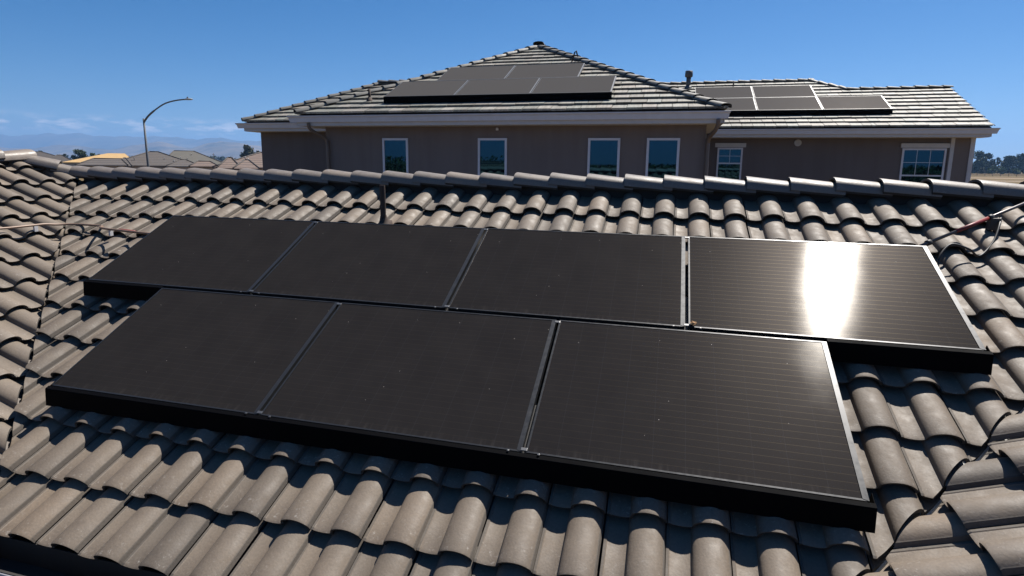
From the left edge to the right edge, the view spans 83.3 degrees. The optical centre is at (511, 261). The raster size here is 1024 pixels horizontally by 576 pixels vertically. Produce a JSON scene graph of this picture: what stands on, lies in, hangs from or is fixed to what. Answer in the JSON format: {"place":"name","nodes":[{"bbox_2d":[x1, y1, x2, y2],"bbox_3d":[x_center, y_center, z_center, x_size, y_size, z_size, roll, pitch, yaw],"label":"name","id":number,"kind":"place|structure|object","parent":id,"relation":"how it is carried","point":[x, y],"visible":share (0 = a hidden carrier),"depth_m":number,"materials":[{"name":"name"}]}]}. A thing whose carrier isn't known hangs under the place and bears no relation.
{"place":"outdoors","nodes":[
{"label":"outdoors","id":0,"kind":"place"},
{"bbox_2d":[32,151,70,165],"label":"distant house","id":1,"kind":"structure","parent":0,"point":[62,158],"depth_m":268.57,"materials":[{"name":"grey tile"}]},
{"bbox_2d":[62,153,128,165],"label":"distant house","id":2,"kind":"structure","parent":0,"point":[106,155],"depth_m":198.70,"materials":[{"name":"beige paint"}]},
{"bbox_2d":[75,158,128,167],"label":"distant house","id":3,"kind":"structure","parent":0,"point":[110,162],"depth_m":141.92,"materials":[{"name":"beige paint"}]},
{"bbox_2d":[0,133,260,149],"bbox_3d":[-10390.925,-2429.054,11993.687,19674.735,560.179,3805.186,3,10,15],"label":"mountain range","id":4,"kind":"structure","parent":0,"point":[30,141],"depth_m":11177.49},
{"bbox_2d":[0,141,261,160],"bbox_3d":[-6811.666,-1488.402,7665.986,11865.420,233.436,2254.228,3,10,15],"label":"foothills","id":5,"kind":"structure","parent":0,"point":[227,149],"depth_m":6825.89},
{"bbox_2d":[122,151,193,169],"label":"distant house","id":6,"kind":"structure","parent":0,"point":[159,160],"depth_m":165.82,"materials":[{"name":"grey tile"}]},
{"bbox_2d":[143,97,192,166],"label":"street lamp","id":7,"kind":"object","parent":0,"point":[145,136],"visible":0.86,"depth_m":46.00,"materials":[{"name":"metal"}]},
{"bbox_2d":[169,150,220,164],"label":"distant house","id":8,"kind":"structure","parent":0,"point":[193,156],"depth_m":216.79,"materials":[{"name":"grey tile"}]},
{"bbox_2d":[189,161,216,169],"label":"distant house","id":9,"kind":"structure","parent":0,"point":[208,165],"depth_m":149.52,"materials":[{"name":"beige paint"}]},
{"bbox_2d":[212,152,262,170],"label":"distant house","id":10,"kind":"structure","parent":0,"point":[253,161],"depth_m":116.80,"materials":[{"name":"brown tile"}]},
{"bbox_2d":[0,0,1023,165],"label":"sky","id":11,"kind":"structure","parent":0,"point":[88,67],"materials":[{"name":"blue"}]},
{"bbox_2d":[72,159,1023,183],"bbox_3d":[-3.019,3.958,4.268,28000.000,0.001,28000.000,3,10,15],"label":"ground","id":12,"kind":"structure","parent":0,"point":[989,178],"depth_m":299.28,"materials":[{"name":"brown soil"}]},
{"bbox_2d":[71,149,87,159],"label":"tree","id":13,"kind":"object","parent":12,"relation":"on","point":[80,153],"visible":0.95,"depth_m":329.56,"materials":[{"name":"green plant"}]},
{"bbox_2d":[65,155,235,160],"bbox_3d":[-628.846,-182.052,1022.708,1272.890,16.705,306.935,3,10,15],"label":"woodland","id":14,"kind":"object","parent":12,"relation":"on","point":[220,158],"visible":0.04,"depth_m":1072.75,"materials":[{"name":"green plant"}]},
{"bbox_2d":[239,145,253,156],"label":"tree","id":15,"kind":"object","parent":12,"relation":"on","point":[247,150],"visible":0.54,"depth_m":380.04,"materials":[{"name":"green plant"}]},
{"bbox_2d":[0,149,1023,575],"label":"house","id":16,"kind":"structure","parent":12,"relation":"on","point":[940,459],"depth_m":3.18,"materials":[{"name":"tile"}]},
{"bbox_2d":[0,223,149,235],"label":"conduit","id":17,"kind":"object","parent":16,"relation":"attached to","point":[35,229],"visible":0.91,"depth_m":5.47,"materials":[{"name":"metal"}]},
{"bbox_2d":[45,288,341,437],"bbox_3d":[-2.077,0.643,3.933,1.678,0.180,1.104,3,37,15],"label":"solar panel","id":18,"kind":"object","parent":16,"relation":"attached to","point":[218,362],"visible":0.96,"depth_m":3.79,"materials":[{"name":"glass"}]},
{"bbox_2d":[83,215,317,300],"bbox_3d":[-2.586,-0.009,4.947,1.678,0.180,1.104,3,37,15],"label":"solar panel","id":19,"kind":"object","parent":16,"relation":"on","point":[246,256],"visible":0.91,"depth_m":4.84,"materials":[{"name":"glass"}]},
{"bbox_2d":[251,221,487,310],"bbox_3d":[-1.040,0.054,4.574,1.656,0.180,1.026,3,36,15],"label":"solar panel","id":20,"kind":"object","parent":16,"relation":"on","point":[412,266],"visible":1,"depth_m":4.47,"materials":[{"name":"glass"}]},
{"bbox_2d":[255,302,559,477],"bbox_3d":[-0.545,0.728,3.530,1.667,0.180,1.104,3,37,15],"label":"solar panel","id":21,"kind":"object","parent":16,"relation":"on","point":[454,389],"visible":0.98,"depth_m":3.38,"materials":[{"name":"glass"}]},
{"bbox_2d":[448,228,700,329],"bbox_3d":[0.487,0.138,4.172,1.656,0.180,1.026,3,37,15],"label":"solar panel","id":22,"kind":"object","parent":16,"relation":"on","point":[621,279],"visible":0.96,"depth_m":4.07,"materials":[{"name":"glass"}]},
{"bbox_2d":[521,320,876,532],"bbox_3d":[0.947,0.814,3.140,1.594,0.175,1.104,3,37,15],"label":"solar panel","id":23,"kind":"object","parent":16,"relation":"on","point":[753,425],"visible":1,"depth_m":2.96,"materials":[{"name":"glass"}]},
{"bbox_2d":[688,236,993,374],"bbox_3d":[1.970,0.245,3.751,1.583,0.175,1.104,3,36,15],"label":"solar panel","id":24,"kind":"object","parent":16,"relation":"on","point":[883,304],"visible":0.97,"depth_m":3.61,"materials":[{"name":"glass"}]},
{"bbox_2d":[917,202,1023,245],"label":"conduit","id":25,"kind":"object","parent":16,"relation":"attached to","point":[992,221],"visible":0.88,"depth_m":4.15,"materials":[{"name":"metal"}]},
{"bbox_2d":[937,215,1001,266],"bbox_3d":[3.160,-0.124,3.999,0.990,0.366,0.130,-4,11,-24],"label":"cable","id":26,"kind":"object","parent":25,"relation":"attached to","point":[969,249],"visible":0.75,"depth_m":3.96,"materials":[{"name":"black rubber"}]},
{"bbox_2d":[971,150,987,172],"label":"tree","id":27,"kind":"object","parent":12,"relation":"on","point":[980,163],"visible":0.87,"depth_m":535.37,"materials":[{"name":"green plant"}]},
{"bbox_2d":[979,168,984,173],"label":"tree","id":28,"kind":"object","parent":12,"relation":"on","point":[981,171],"visible":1,"depth_m":512.60,"materials":[{"name":"green plant"}]},
{"bbox_2d":[976,153,992,172],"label":"tree","id":29,"kind":"object","parent":12,"relation":"on","point":[988,155],"visible":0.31,"depth_m":542.76,"materials":[{"name":"green plant"}]},
{"bbox_2d":[985,155,995,172],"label":"tree","id":30,"kind":"object","parent":12,"relation":"on","point":[991,161],"visible":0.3,"depth_m":550.53,"materials":[{"name":"green plant"}]},
{"bbox_2d":[986,166,998,173],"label":"tree","id":31,"kind":"object","parent":12,"relation":"on","point":[991,171],"visible":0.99,"depth_m":502.66,"materials":[{"name":"green plant"}]},
{"bbox_2d":[971,174,1023,176],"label":"field fence","id":32,"kind":"object","parent":12,"relation":"on","point":[999,175],"visible":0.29,"depth_m":348.17,"materials":[{"name":"brown wood"}]},
{"bbox_2d":[997,167,1007,173],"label":"tree","id":33,"kind":"object","parent":12,"relation":"on","point":[1001,170],"visible":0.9,"depth_m":500.40,"materials":[{"name":"green plant"}]},
{"bbox_2d":[1000,155,1015,172],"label":"tree","id":34,"kind":"object","parent":12,"relation":"on","point":[1009,158],"visible":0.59,"depth_m":564.56,"materials":[{"name":"green plant"}]},
{"bbox_2d":[1009,153,1023,173],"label":"tree","id":35,"kind":"object","parent":12,"relation":"on","point":[1016,159],"visible":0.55,"depth_m":553.89,"materials":[{"name":"green plant"}]},
{"bbox_2d":[1012,168,1020,173],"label":"tree","id":36,"kind":"object","parent":12,"relation":"on","point":[1016,171],"visible":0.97,"depth_m":505.45,"materials":[{"name":"green plant"}]},
{"bbox_2d":[1017,157,1023,173],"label":"tree","id":37,"kind":"object","parent":12,"relation":"on","point":[1021,162],"visible":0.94,"depth_m":547.93,"materials":[{"name":"green plant"}]},
{"bbox_2d":[235,41,1000,182],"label":"two storey house","id":38,"kind":"structure","parent":0,"point":[640,125],"depth_m":13.32,"materials":[{"name":"paint"}]},
{"bbox_2d":[382,138,408,172],"bbox_3d":[-2.646,-2.119,13.162,0.631,1.359,0.080,3,10,15],"label":"window","id":39,"kind":"structure","parent":38,"relation":"in","point":[394,150],"depth_m":13.09,"materials":[{"name":"blue glass"}]},
{"bbox_2d":[383,80,468,103],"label":"solar panel","id":40,"kind":"object","parent":38,"relation":"on","point":[427,92],"visible":1,"depth_m":12.98,"materials":[{"name":"black glass"}]},
{"bbox_2d":[436,65,514,80],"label":"solar panel","id":41,"kind":"object","parent":38,"relation":"on","point":[479,73],"visible":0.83,"depth_m":13.82,"materials":[{"name":"black glass"}]},
{"bbox_2d":[478,138,506,174],"bbox_3d":[-0.424,-1.996,12.578,0.657,1.359,0.080,3,10,15],"label":"window","id":42,"kind":"structure","parent":38,"relation":"in","point":[492,152],"depth_m":12.50,"materials":[{"name":"blue glass"}]},
{"bbox_2d":[454,78,539,101],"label":"solar panel","id":43,"kind":"object","parent":38,"relation":"on","point":[495,90],"visible":1,"depth_m":12.55,"materials":[{"name":"black glass"}]},
{"bbox_2d":[506,63,584,78],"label":"solar panel","id":44,"kind":"object","parent":38,"relation":"on","point":[546,71],"visible":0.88,"depth_m":13.39,"materials":[{"name":"black glass"}]},
{"bbox_2d":[530,76,615,100],"bbox_3d":[1.336,-3.711,12.347,1.700,0.140,1.144,3,35,15],"label":"solar panel","id":45,"kind":"object","parent":38,"relation":"on","point":[575,88],"visible":1,"depth_m":12.12,"materials":[{"name":"black glass"}]},
{"bbox_2d":[587,138,619,176],"bbox_3d":[1.895,-1.867,11.969,0.657,1.359,0.080,3,10,15],"label":"window","id":46,"kind":"structure","parent":38,"relation":"in","point":[603,153],"depth_m":11.89,"materials":[{"name":"blue glass"}]},
{"bbox_2d":[645,138,679,177],"bbox_3d":[3.036,-1.804,11.669,0.644,1.359,0.080,3,10,15],"label":"window","id":47,"kind":"structure","parent":38,"relation":"in","point":[662,154],"depth_m":11.60,"materials":[{"name":"blue glass"}]},
{"bbox_2d":[695,86,753,98],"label":"solar panel","id":48,"kind":"object","parent":38,"relation":"on","point":[730,92],"visible":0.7,"depth_m":17.91,"materials":[{"name":"black glass"}]},
{"bbox_2d":[716,148,742,179],"bbox_3d":[6.277,-2.803,16.648,0.687,0.944,0.080,3,10,15],"label":"window","id":49,"kind":"structure","parent":38,"relation":"in","point":[729,160],"depth_m":16.62,"materials":[{"name":"glass"}]},
{"bbox_2d":[714,98,757,115],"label":"solar panel","id":50,"kind":"object","parent":38,"relation":"on","point":[744,107],"visible":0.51,"depth_m":16.76,"materials":[{"name":"black glass"}]},
{"bbox_2d":[752,85,816,97],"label":"solar panel","id":51,"kind":"object","parent":38,"relation":"on","point":[784,91],"visible":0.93,"depth_m":17.46,"materials":[{"name":"black glass"}]},
{"bbox_2d":[754,97,822,115],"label":"solar panel","id":52,"kind":"object","parent":38,"relation":"on","point":[777,106],"visible":1,"depth_m":16.42,"materials":[{"name":"black glass"}]},
{"bbox_2d":[817,96,892,114],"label":"solar panel","id":53,"kind":"object","parent":38,"relation":"on","point":[855,105],"visible":1,"depth_m":15.98,"materials":[{"name":"black glass"}]},
{"bbox_2d":[899,148,946,182],"bbox_3d":[10.974,-2.478,15.424,1.027,1.074,0.080,3,10,15],"label":"window","id":54,"kind":"structure","parent":38,"relation":"in","point":[917,164],"depth_m":15.38,"materials":[{"name":"glass"}]}
]}

